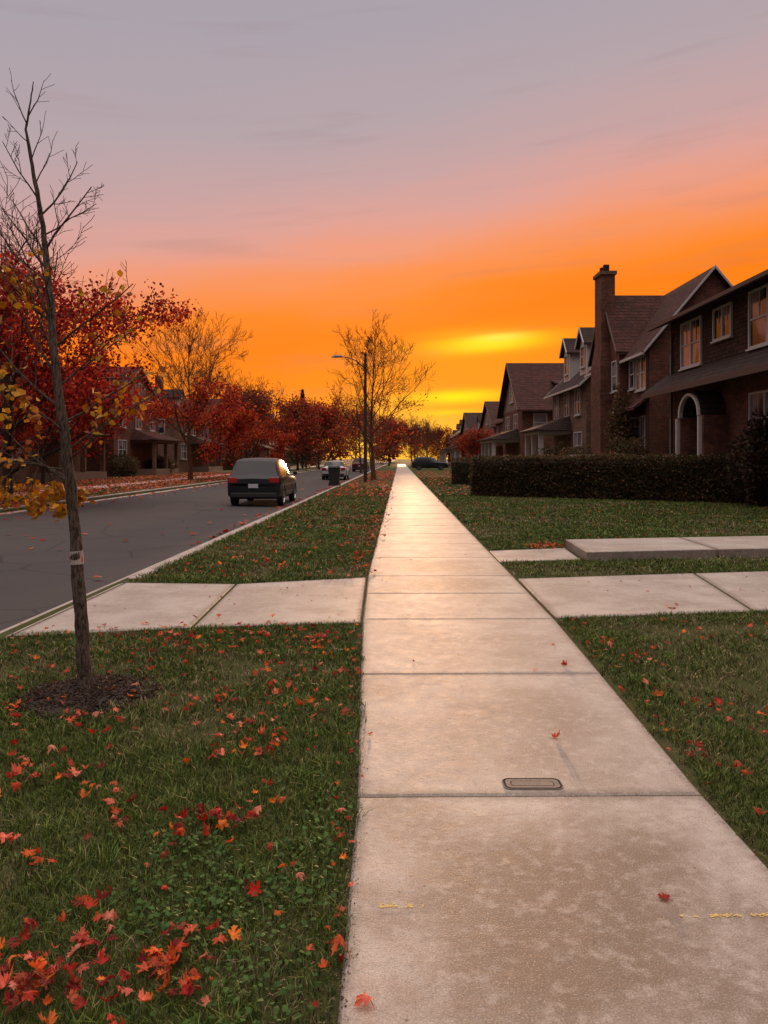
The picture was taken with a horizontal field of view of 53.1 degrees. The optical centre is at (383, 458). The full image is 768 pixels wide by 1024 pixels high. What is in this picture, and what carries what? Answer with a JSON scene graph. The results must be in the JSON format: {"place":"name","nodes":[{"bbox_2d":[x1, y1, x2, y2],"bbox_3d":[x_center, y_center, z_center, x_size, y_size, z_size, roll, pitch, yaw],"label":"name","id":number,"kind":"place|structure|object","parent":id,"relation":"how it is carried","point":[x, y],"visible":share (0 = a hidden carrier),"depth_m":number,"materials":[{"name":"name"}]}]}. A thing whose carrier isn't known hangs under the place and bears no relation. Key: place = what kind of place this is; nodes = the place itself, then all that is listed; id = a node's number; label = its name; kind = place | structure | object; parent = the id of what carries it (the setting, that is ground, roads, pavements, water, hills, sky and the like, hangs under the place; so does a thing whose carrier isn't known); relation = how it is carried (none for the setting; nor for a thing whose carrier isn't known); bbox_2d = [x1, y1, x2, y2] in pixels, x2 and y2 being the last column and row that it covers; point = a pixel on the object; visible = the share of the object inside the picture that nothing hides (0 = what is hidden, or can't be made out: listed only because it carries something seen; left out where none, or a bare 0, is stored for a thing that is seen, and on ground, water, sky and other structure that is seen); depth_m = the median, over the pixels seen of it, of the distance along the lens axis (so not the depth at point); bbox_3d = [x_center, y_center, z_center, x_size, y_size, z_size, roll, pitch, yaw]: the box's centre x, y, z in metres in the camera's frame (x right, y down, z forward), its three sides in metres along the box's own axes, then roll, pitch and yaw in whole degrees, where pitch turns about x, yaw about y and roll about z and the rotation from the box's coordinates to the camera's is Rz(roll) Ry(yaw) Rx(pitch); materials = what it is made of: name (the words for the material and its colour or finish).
{"place":"outdoors","nodes":[
{"label":"outdoors","id":0,"kind":"place"},
{"bbox_2d":[0,380,79,483],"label":"walls","id":1,"kind":"structure","parent":0,"point":[25,472],"depth_m":50.56,"materials":[{"name":"beige brick"}]},
{"bbox_2d":[59,436,104,472],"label":"porch columns","id":2,"kind":"structure","parent":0,"point":[83,462],"depth_m":52.60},
{"bbox_2d":[80,403,157,476],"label":"walls","id":3,"kind":"structure","parent":0,"point":[142,452],"depth_m":66.66,"materials":[{"name":"brick"}]},
{"bbox_2d":[61,367,157,403],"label":"roof","id":4,"kind":"structure","parent":3,"relation":"on","point":[127,379],"depth_m":67.97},
{"bbox_2d":[118,383,154,454],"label":"window frames","id":5,"kind":"structure","parent":3,"relation":"attached to","point":[122,449],"depth_m":68.47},
{"bbox_2d":[13,465,322,495],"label":"sidewalk","id":6,"kind":"structure","parent":0,"point":[99,486],"depth_m":45.45,"materials":[{"name":"concrete"}]},
{"bbox_2d":[158,412,205,472],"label":"walls","id":7,"kind":"structure","parent":0,"point":[183,465],"depth_m":81.90,"materials":[{"name":"beige brick"}]},
{"bbox_2d":[0,460,394,630],"bbox_3d":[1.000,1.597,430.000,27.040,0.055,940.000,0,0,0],"label":"road","id":8,"kind":"structure","parent":0,"point":[35,580],"depth_m":15.87,"materials":[{"name":"asphalt"}]},
{"bbox_2d":[228,458,296,505],"bbox_3d":[-4.303,0.794,27.841,2.071,1.651,4.560,0,0,1],"label":"parked car","id":9,"kind":"object","parent":8,"relation":"on","point":[250,479],"visible":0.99,"depth_m":25.75,"materials":[{"name":"black paint"}]},
{"bbox_2d":[322,461,349,479],"bbox_3d":[-3.703,0.895,59.270,2.111,1.450,4.620,0,0,1],"label":"parked car","id":10,"kind":"object","parent":8,"relation":"on","point":[344,470],"visible":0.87,"depth_m":57.81,"materials":[{"name":"grey paint"}]},
{"bbox_2d":[0,459,767,1023],"bbox_3d":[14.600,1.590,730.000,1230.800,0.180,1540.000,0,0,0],"label":"ground","id":11,"kind":"structure","parent":0,"point":[242,669],"depth_m":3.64,"materials":[{"name":"plant"}]},
{"bbox_2d":[0,355,67,466],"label":"red maple tree","id":12,"kind":"object","parent":11,"relation":"on","point":[19,429],"visible":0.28,"depth_m":34.60,"materials":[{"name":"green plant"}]},
{"bbox_2d":[0,354,113,484],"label":"autumn tree","id":13,"kind":"object","parent":11,"relation":"on","point":[44,459],"visible":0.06,"depth_m":43.79,"materials":[{"name":"red plant"}]},
{"bbox_2d":[30,471,106,481],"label":"porch floor","id":14,"kind":"structure","parent":11,"relation":"on","point":[80,475],"depth_m":51.65,"materials":[{"name":"paint"}]},
{"bbox_2d":[8,673,160,718],"bbox_3d":[-1.876,1.463,4.862,0.911,0.084,0.910,0,0,0],"label":"mulch bed","id":15,"kind":"object","parent":11,"relation":"on","point":[97,694],"visible":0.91,"depth_m":4.74,"materials":[{"name":"bark mulch"},{"name":"wood chips"}]},
{"bbox_2d":[0,68,176,689],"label":"young street tree","id":16,"kind":"object","parent":15,"relation":"on","point":[71,492],"visible":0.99,"depth_m":4.85,"materials":[{"name":"brown plant"}]},
{"bbox_2d":[0,161,201,501],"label":"red maple tree","id":17,"kind":"object","parent":11,"relation":"on","point":[90,375],"visible":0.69,"depth_m":25.87,"materials":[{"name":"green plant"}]},
{"bbox_2d":[105,450,139,476],"bbox_3d":[-21.084,0.439,61.997,2.871,2.198,2.561,0,0,0],"label":"shrub","id":18,"kind":"object","parent":11,"relation":"on","point":[118,468],"visible":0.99,"depth_m":61.63,"materials":[{"name":"green plant"}]},
{"bbox_2d":[131,468,178,475],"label":"porch floor","id":19,"kind":"structure","parent":11,"relation":"on","point":[148,472],"depth_m":67.38,"materials":[{"name":"paint"}]},
{"bbox_2d":[152,442,177,468],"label":"porch columns","id":20,"kind":"structure","parent":19,"relation":"on","point":[165,454],"depth_m":71.00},
{"bbox_2d":[130,429,182,441],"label":"porch roof","id":21,"kind":"structure","parent":20,"relation":"on","point":[142,435],"depth_m":67.83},
{"bbox_2d":[144,455,176,471],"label":"shrub","id":22,"kind":"object","parent":11,"relation":"on","point":[160,461],"visible":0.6,"depth_m":71.59,"materials":[{"name":"green plant"}]},
{"bbox_2d":[0,464,351,514],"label":"kerb","id":23,"kind":"structure","parent":11,"relation":"on","point":[133,495],"depth_m":34.09,"materials":[{"name":"concrete"}]},
{"bbox_2d":[111,306,264,478],"bbox_3d":[-13.543,-4.702,52.873,10.816,12.619,13.014,0,0,0],"label":"maple tree","id":24,"kind":"object","parent":11,"relation":"on","point":[192,417],"visible":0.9,"depth_m":52.97,"materials":[{"name":"orange plant"}]},
{"bbox_2d":[0,465,383,632],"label":"kerb","id":25,"kind":"structure","parent":11,"relation":"on","point":[172,559],"depth_m":12.37,"materials":[{"name":"concrete"}]},
{"bbox_2d":[52,759,351,1023],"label":"clover weeds","id":26,"kind":"object","parent":11,"relation":"on","point":[247,978],"visible":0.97,"depth_m":2.53,"materials":[{"name":"green plant"}]},
{"bbox_2d":[166,360,237,398],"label":"maple tree","id":27,"kind":"object","parent":11,"relation":"on","point":[199,373],"visible":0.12,"depth_m":110.33,"materials":[{"name":"red plant"}]},
{"bbox_2d":[208,422,237,469],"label":"walls","id":28,"kind":"structure","parent":11,"relation":"on","point":[217,461],"depth_m":100.00,"materials":[{"name":"brick"}]},
{"bbox_2d":[191,376,284,459],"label":"autumn tree","id":29,"kind":"object","parent":11,"relation":"on","point":[263,418],"visible":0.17,"depth_m":80.72,"materials":[{"name":"red plant"}]},
{"bbox_2d":[0,471,476,576],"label":"leaf litter","id":30,"kind":"object","parent":11,"relation":"on","point":[167,482],"visible":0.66,"depth_m":43.19,"materials":[{"name":"plant"}]},
{"bbox_2d":[213,386,276,468],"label":"autumn tree","id":31,"kind":"object","parent":11,"relation":"on","point":[231,451],"visible":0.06,"depth_m":98.72,"materials":[{"name":"red plant"}]},
{"bbox_2d":[204,370,305,461],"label":"maple tree","id":32,"kind":"object","parent":11,"relation":"on","point":[282,442],"visible":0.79,"depth_m":75.12,"materials":[{"name":"red plant"}]},
{"bbox_2d":[268,390,333,470],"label":"autumn tree","id":33,"kind":"object","parent":11,"relation":"on","point":[306,419],"visible":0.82,"depth_m":96.74,"materials":[{"name":"red plant"}]},
{"bbox_2d":[285,389,320,467],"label":"conifer tree","id":34,"kind":"object","parent":11,"relation":"on","point":[302,455],"visible":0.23,"depth_m":117.52,"materials":[{"name":"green plant"}]},
{"bbox_2d":[293,391,352,469],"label":"autumn tree","id":35,"kind":"object","parent":11,"relation":"on","point":[325,419],"visible":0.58,"depth_m":111.09,"materials":[{"name":"red plant"}]},
{"bbox_2d":[328,466,340,485],"bbox_3d":[-2.650,0.950,41.029,0.665,1.100,0.842,0,0,0],"label":"trash bin","id":36,"kind":"object","parent":11,"relation":"on","point":[334,474],"visible":0.98,"depth_m":40.69,"materials":[{"name":"black plastic"}]},
{"bbox_2d":[316,415,353,460],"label":"autumn tree","id":37,"kind":"object","parent":11,"relation":"on","point":[339,452],"visible":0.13,"depth_m":149.97,"materials":[{"name":"red plant"}]},
{"bbox_2d":[331,353,366,482],"bbox_3d":[-2.143,-2.500,47.500,2.224,8.000,0.239,0,0,0],"label":"street light","id":38,"kind":"object","parent":11,"relation":"on","point":[365,419],"visible":0.97,"depth_m":47.42,"materials":[{"name":"metal"},{"name":"glass"}]},
{"bbox_2d":[316,388,392,472],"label":"autumn tree","id":39,"kind":"object","parent":11,"relation":"on","point":[350,446],"visible":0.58,"depth_m":83.76,"materials":[{"name":"red plant"}]},
{"bbox_2d":[340,404,381,460],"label":"autumn tree","id":40,"kind":"object","parent":11,"relation":"on","point":[355,455],"visible":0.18,"depth_m":189.79,"materials":[{"name":"red plant"}]},
{"bbox_2d":[351,403,393,468],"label":"autumn tree","id":41,"kind":"object","parent":11,"relation":"on","point":[379,447],"visible":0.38,"depth_m":119.94,"materials":[{"name":"red plant"}]},
{"bbox_2d":[323,310,436,479],"bbox_3d":[-0.565,-4.417,53.502,8.221,12.067,10.373,0,0,0],"label":"bare tree","id":42,"kind":"object","parent":11,"relation":"on","point":[371,400],"visible":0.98,"depth_m":52.97,"materials":[{"name":"brown plant"}]},
{"bbox_2d":[314,441,447,461],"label":"distant trees","id":43,"kind":"object","parent":11,"relation":"on","point":[343,456],"visible":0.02,"depth_m":314.79,"materials":[{"name":"red plant"}]},
{"bbox_2d":[0,489,767,1023],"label":"fallen leaves","id":44,"kind":"object","parent":11,"relation":"on","point":[18,981],"visible":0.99,"depth_m":2.83,"materials":[{"name":"red plant"}]},
{"bbox_2d":[367,415,409,465],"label":"autumn tree","id":45,"kind":"object","parent":11,"relation":"on","point":[395,429],"visible":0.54,"depth_m":149.89,"materials":[{"name":"red plant"}]},
{"bbox_2d":[394,419,432,457],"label":"autumn tree","id":46,"kind":"object","parent":11,"relation":"on","point":[410,437],"visible":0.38,"depth_m":199.41,"materials":[{"name":"brown plant"}]},
{"bbox_2d":[398,411,432,461],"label":"tree","id":47,"kind":"object","parent":11,"relation":"on","point":[412,427],"visible":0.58,"depth_m":164.75,"materials":[{"name":"plant"}]},
{"bbox_2d":[406,420,445,468],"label":"tree","id":48,"kind":"object","parent":11,"relation":"on","point":[431,449],"visible":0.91,"depth_m":111.86,"materials":[{"name":"plant"}]},
{"bbox_2d":[406,415,449,456],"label":"tree","id":49,"kind":"object","parent":11,"relation":"on","point":[425,440],"visible":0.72,"depth_m":135.00,"materials":[{"name":"plant"}]},
{"bbox_2d":[411,457,447,469],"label":"parked car","id":50,"kind":"object","parent":11,"relation":"on","point":[418,463],"visible":1,"depth_m":99.09,"materials":[{"name":"black paint"}]},
{"bbox_2d":[419,425,454,460],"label":"autumn tree","id":51,"kind":"object","parent":11,"relation":"on","point":[441,430],"visible":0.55,"depth_m":184.32,"materials":[{"name":"orange plant"}]},
{"bbox_2d":[456,425,497,461],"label":"autumn tree","id":52,"kind":"object","parent":11,"relation":"on","point":[470,442],"visible":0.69,"depth_m":78.55,"materials":[{"name":"red plant"}]},
{"bbox_2d":[449,456,536,484],"bbox_3d":[6.682,0.735,43.491,5.984,1.765,1.294,0,0,10],"label":"hedge","id":53,"kind":"object","parent":11,"relation":"on","point":[460,470],"visible":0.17,"depth_m":43.53,"materials":[{"name":"green plant"}]},
{"bbox_2d":[535,441,571,456],"bbox_3d":[10.461,0.219,47.005,2.611,2.617,2.518,0,0,0],"label":"shrub","id":54,"kind":"object","parent":11,"relation":"on","point":[554,450],"visible":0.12,"depth_m":46.74,"materials":[{"name":"green plant"}]},
{"bbox_2d":[559,444,593,455],"bbox_3d":[9.637,0.379,38.007,2.050,2.290,1.968,0,0,0],"label":"shrub","id":55,"kind":"object","parent":11,"relation":"on","point":[583,448],"visible":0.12,"depth_m":37.83,"materials":[{"name":"green plant"}]},
{"bbox_2d":[591,366,610,453],"bbox_3d":[11.274,-1.600,40.000,0.548,6.200,1.800,0,0,0],"label":"chimney base","id":56,"kind":"object","parent":11,"relation":"on","point":[600,392],"visible":0.57,"depth_m":39.10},
{"bbox_2d":[591,343,610,369],"bbox_3d":[11.350,-5.301,40.000,0.700,1.198,1.800,0,0,0],"label":"chimney shoulder","id":57,"kind":"object","parent":56,"relation":"on","point":[602,355],"visible":0.79,"depth_m":39.27},
{"bbox_2d":[468,452,744,503],"bbox_3d":[8.177,0.719,28.305,10.700,1.968,1.566,0,0,32],"label":"hedge","id":58,"kind":"object","parent":11,"relation":"on","point":[672,477],"visible":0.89,"depth_m":27.76,"materials":[{"name":"green plant"}]},
{"bbox_2d":[611,351,627,446],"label":"bay walls","id":59,"kind":"structure","parent":11,"relation":"on","point":[623,375],"depth_m":37.80,"materials":[{"name":"brick"}]},
{"bbox_2d":[603,383,638,453],"bbox_3d":[11.231,-1.014,36.190,1.562,5.109,1.534,0,0,0],"label":"shrub","id":60,"kind":"object","parent":11,"relation":"on","point":[619,429],"visible":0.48,"depth_m":36.00,"materials":[{"name":"green plant"}]},
{"bbox_2d":[602,435,650,460],"bbox_3d":[10.571,0.229,33.502,2.212,2.612,2.200,0,0,0],"label":"shrub","id":61,"kind":"object","parent":11,"relation":"on","point":[625,447],"visible":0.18,"depth_m":33.27,"materials":[{"name":"green plant"}]},
{"bbox_2d":[490,536,767,562],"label":"front walkway","id":62,"kind":"structure","parent":11,"relation":"on","point":[655,548],"depth_m":11.77,"materials":[{"name":"concrete"}]},
{"bbox_2d":[677,415,728,461],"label":"portico walls","id":63,"kind":"structure","parent":11,"relation":"on","point":[715,433],"depth_m":26.50,"materials":[{"name":"brick"}]},
{"bbox_2d":[683,391,725,417],"bbox_3d":[11.445,-1.969,27.675,0.890,0.918,1.864,0,0,0],"label":"portico vault","id":64,"kind":"object","parent":63,"relation":"on","point":[711,402],"visible":0.95,"depth_m":26.95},
{"bbox_2d":[673,370,767,505],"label":"walls","id":65,"kind":"structure","parent":11,"relation":"on","point":[734,392],"depth_m":26.05,"materials":[{"name":"brick"}]},
{"bbox_2d":[678,335,767,445],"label":"window sills","id":66,"kind":"structure","parent":65,"relation":"attached to","point":[726,338],"depth_m":26.58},
{"bbox_2d":[680,283,767,434],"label":"window frames","id":67,"kind":"structure","parent":65,"relation":"attached to","point":[731,333],"depth_m":26.12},
{"bbox_2d":[682,288,767,438],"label":"window glass","id":68,"kind":"object","parent":67,"relation":"in","point":[758,331],"visible":0.67,"depth_m":24.76,"materials":[{"name":"glass"}]},
{"bbox_2d":[724,409,767,505],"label":"shrub","id":69,"kind":"object","parent":11,"relation":"on","point":[751,472],"visible":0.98,"depth_m":23.75,"materials":[{"name":"green plant"}]},
{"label":"walls","id":70,"kind":"object","parent":11,"relation":"on","visible":0},
{"bbox_2d":[461,413,481,433],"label":"roof","id":71,"kind":"structure","parent":70,"relation":"on","point":[470,419],"depth_m":131.13,"materials":[{"name":"brown"}]},
{"bbox_2d":[0,0,767,458],"label":"sky","id":72,"kind":"structure","parent":0,"point":[462,173],"materials":[{"name":"orange"}]},
{"bbox_2d":[2,571,767,637],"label":"driveway","id":73,"kind":"structure","parent":0,"point":[154,605],"depth_m":8.03,"materials":[{"name":"concrete"}]},
{"bbox_2d":[481,442,495,456],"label":"porch columns","id":74,"kind":"structure","parent":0,"point":[488,449],"depth_m":68.46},
{"bbox_2d":[477,429,519,441],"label":"porch roof","id":75,"kind":"structure","parent":74,"relation":"on","point":[513,434],"depth_m":65.98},
{"bbox_2d":[482,427,495,434],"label":"walls","id":76,"kind":"structure","parent":0,"point":[491,429],"depth_m":96.50,"materials":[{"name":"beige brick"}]},
{"bbox_2d":[479,401,498,430],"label":"roof","id":77,"kind":"structure","parent":76,"relation":"on","point":[492,408],"depth_m":99.41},
{"bbox_2d":[503,410,552,455],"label":"walls","id":78,"kind":"structure","parent":0,"point":[525,420],"depth_m":64.50,"materials":[{"name":"brick"}]},
{"bbox_2d":[505,386,546,430],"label":"window frames","id":79,"kind":"structure","parent":78,"relation":"attached to","point":[517,415],"depth_m":68.50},
{"bbox_2d":[506,387,545,430],"bbox_3d":[12.511,-4.400,68.156,3.873,4.200,9.114,0,0,-33],"label":"window glass","id":80,"kind":"object","parent":79,"relation":"in","point":[539,417],"visible":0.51,"depth_m":64.49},
{"bbox_2d":[497,363,563,418],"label":"roof","id":81,"kind":"structure","parent":78,"relation":"on","point":[533,385],"depth_m":67.61,"materials":[{"name":"tile"}]},
{"bbox_2d":[525,434,543,455],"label":"porch columns","id":82,"kind":"structure","parent":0,"point":[533,443],"depth_m":52.46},
{"bbox_2d":[524,431,571,435],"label":"porch beam","id":83,"kind":"structure","parent":82,"relation":"on","point":[550,433],"depth_m":50.00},
{"bbox_2d":[518,416,572,432],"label":"porch roof","id":84,"kind":"structure","parent":83,"relation":"on","point":[562,424],"depth_m":50.00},
{"bbox_2d":[338,464,767,1023],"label":"sidewalk","id":85,"kind":"structure","parent":0,"point":[545,907],"depth_m":3.00,"materials":[{"name":"concrete"}]},
{"bbox_2d":[502,778,563,789],"bbox_3d":[0.675,1.479,3.500,0.270,0.004,0.122,0,0,0],"label":"utility cover","id":86,"kind":"object","parent":85,"relation":"on","point":[532,783],"visible":1,"depth_m":3.49,"materials":[{"name":"metal"}]},
{"bbox_2d":[310,569,767,1023],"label":"grass edge","id":87,"kind":"object","parent":85,"relation":"on","point":[342,986],"visible":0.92,"depth_m":3.10,"materials":[{"name":"green plant"}]},
{"bbox_2d":[553,379,590,453],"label":"walls","id":88,"kind":"structure","parent":0,"point":[582,422],"depth_m":47.89,"materials":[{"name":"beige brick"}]},
{"bbox_2d":[554,345,584,451],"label":"window frames","id":89,"kind":"structure","parent":88,"relation":"attached to","point":[568,393],"depth_m":49.24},
{"bbox_2d":[555,347,583,448],"bbox_3d":[13.191,-3.500,49.555,3.991,7.000,9.949,0,0,-32],"label":"window glass","id":90,"kind":"object","parent":89,"relation":"in","point":[579,438],"visible":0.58,"depth_m":48.71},
{"bbox_2d":[545,327,594,396],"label":"roof","id":91,"kind":"structure","parent":88,"relation":"on","point":[587,333],"depth_m":50.59,"materials":[{"name":"brown"}]},
{"bbox_2d":[564,345,590,381],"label":"dormer walls","id":92,"kind":"structure","parent":91,"relation":"attached to","point":[574,364],"depth_m":51.95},
{"bbox_2d":[595,274,614,345],"bbox_3d":[11.450,-7.651,39.900,0.700,3.498,1.200,0,0,0],"label":"chimney stack","id":93,"kind":"object","parent":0,"point":[604,293],"visible":0.79,"depth_m":39.30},
{"bbox_2d":[628,346,669,454],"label":"walls","id":94,"kind":"structure","parent":0,"point":[659,408],"depth_m":34.80,"materials":[{"name":"brick"}]},
{"bbox_2d":[611,354,644,450],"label":"window frames","id":95,"kind":"structure","parent":94,"relation":"attached to","point":[630,374],"depth_m":36.72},
{"bbox_2d":[613,356,644,451],"bbox_3d":[12.559,-3.300,38.412,3.975,6.600,10.124,0,0,-27],"label":"window glass","id":96,"kind":"object","parent":95,"relation":"in","point":[638,377],"visible":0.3,"depth_m":36.24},
{"bbox_2d":[615,396,649,412],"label":"pent roof","id":97,"kind":"structure","parent":94,"relation":"attached to","point":[637,402],"depth_m":35.24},
{"bbox_2d":[645,352,648,453],"bbox_3d":[11.938,-1.650,34.900,0.117,6.300,0.100,0,0,0],"label":"downspout","id":98,"kind":"object","parent":94,"relation":"attached to","point":[647,400],"visible":0.64,"depth_m":34.85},
{"bbox_2d":[586,267,730,374],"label":"roof","id":99,"kind":"structure","parent":94,"relation":"on","point":[632,319],"depth_m":38.41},
{"bbox_2d":[586,265,732,373],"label":"bargeboards","id":100,"kind":"object","parent":99,"relation":"attached to","point":[692,293],"visible":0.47,"depth_m":34.45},
{"bbox_2d":[610,272,726,351],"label":"gable wall","id":101,"kind":"structure","parent":94,"relation":"on","point":[711,285],"depth_m":34.80,"materials":[{"name":"brick"}]},
{"bbox_2d":[675,416,701,460],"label":"portico columns","id":102,"kind":"structure","parent":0,"point":[699,436],"depth_m":26.70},
{"bbox_2d":[678,393,699,417],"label":"portico arch","id":103,"kind":"structure","parent":102,"relation":"on","point":[685,397],"depth_m":27.96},
{"bbox_2d":[671,277,767,373],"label":"walls","id":104,"kind":"structure","parent":0,"point":[736,344],"depth_m":26.91,"materials":[{"name":"brick"}]},
{"bbox_2d":[670,334,672,453],"bbox_3d":[11.794,-1.800,31.540,0.088,6.600,0.080,0,0,0],"label":"downspout","id":105,"kind":"object","parent":104,"relation":"attached to","point":[671,396],"visible":0.64,"depth_m":31.50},
{"bbox_2d":[644,347,767,392],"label":"pent roof","id":106,"kind":"structure","parent":104,"relation":"attached to","point":[749,359],"depth_m":26.19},
{"bbox_2d":[641,362,767,398],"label":"pent fascia","id":107,"kind":"structure","parent":106,"relation":"attached to","point":[733,374],"depth_m":25.31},
{"bbox_2d":[661,276,767,326],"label":"roof","id":108,"kind":"structure","parent":104,"relation":"on","point":[718,299],"depth_m":26.77,"materials":[{"name":"brown"}]},
{"bbox_2d":[652,275,767,330],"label":"fascia","id":109,"kind":"structure","parent":108,"relation":"attached to","point":[713,301],"depth_m":26.01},
{"bbox_2d":[647,269,767,331],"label":"gutter","id":110,"kind":"object","parent":109,"relation":"attached to","point":[722,293],"visible":1,"depth_m":25.68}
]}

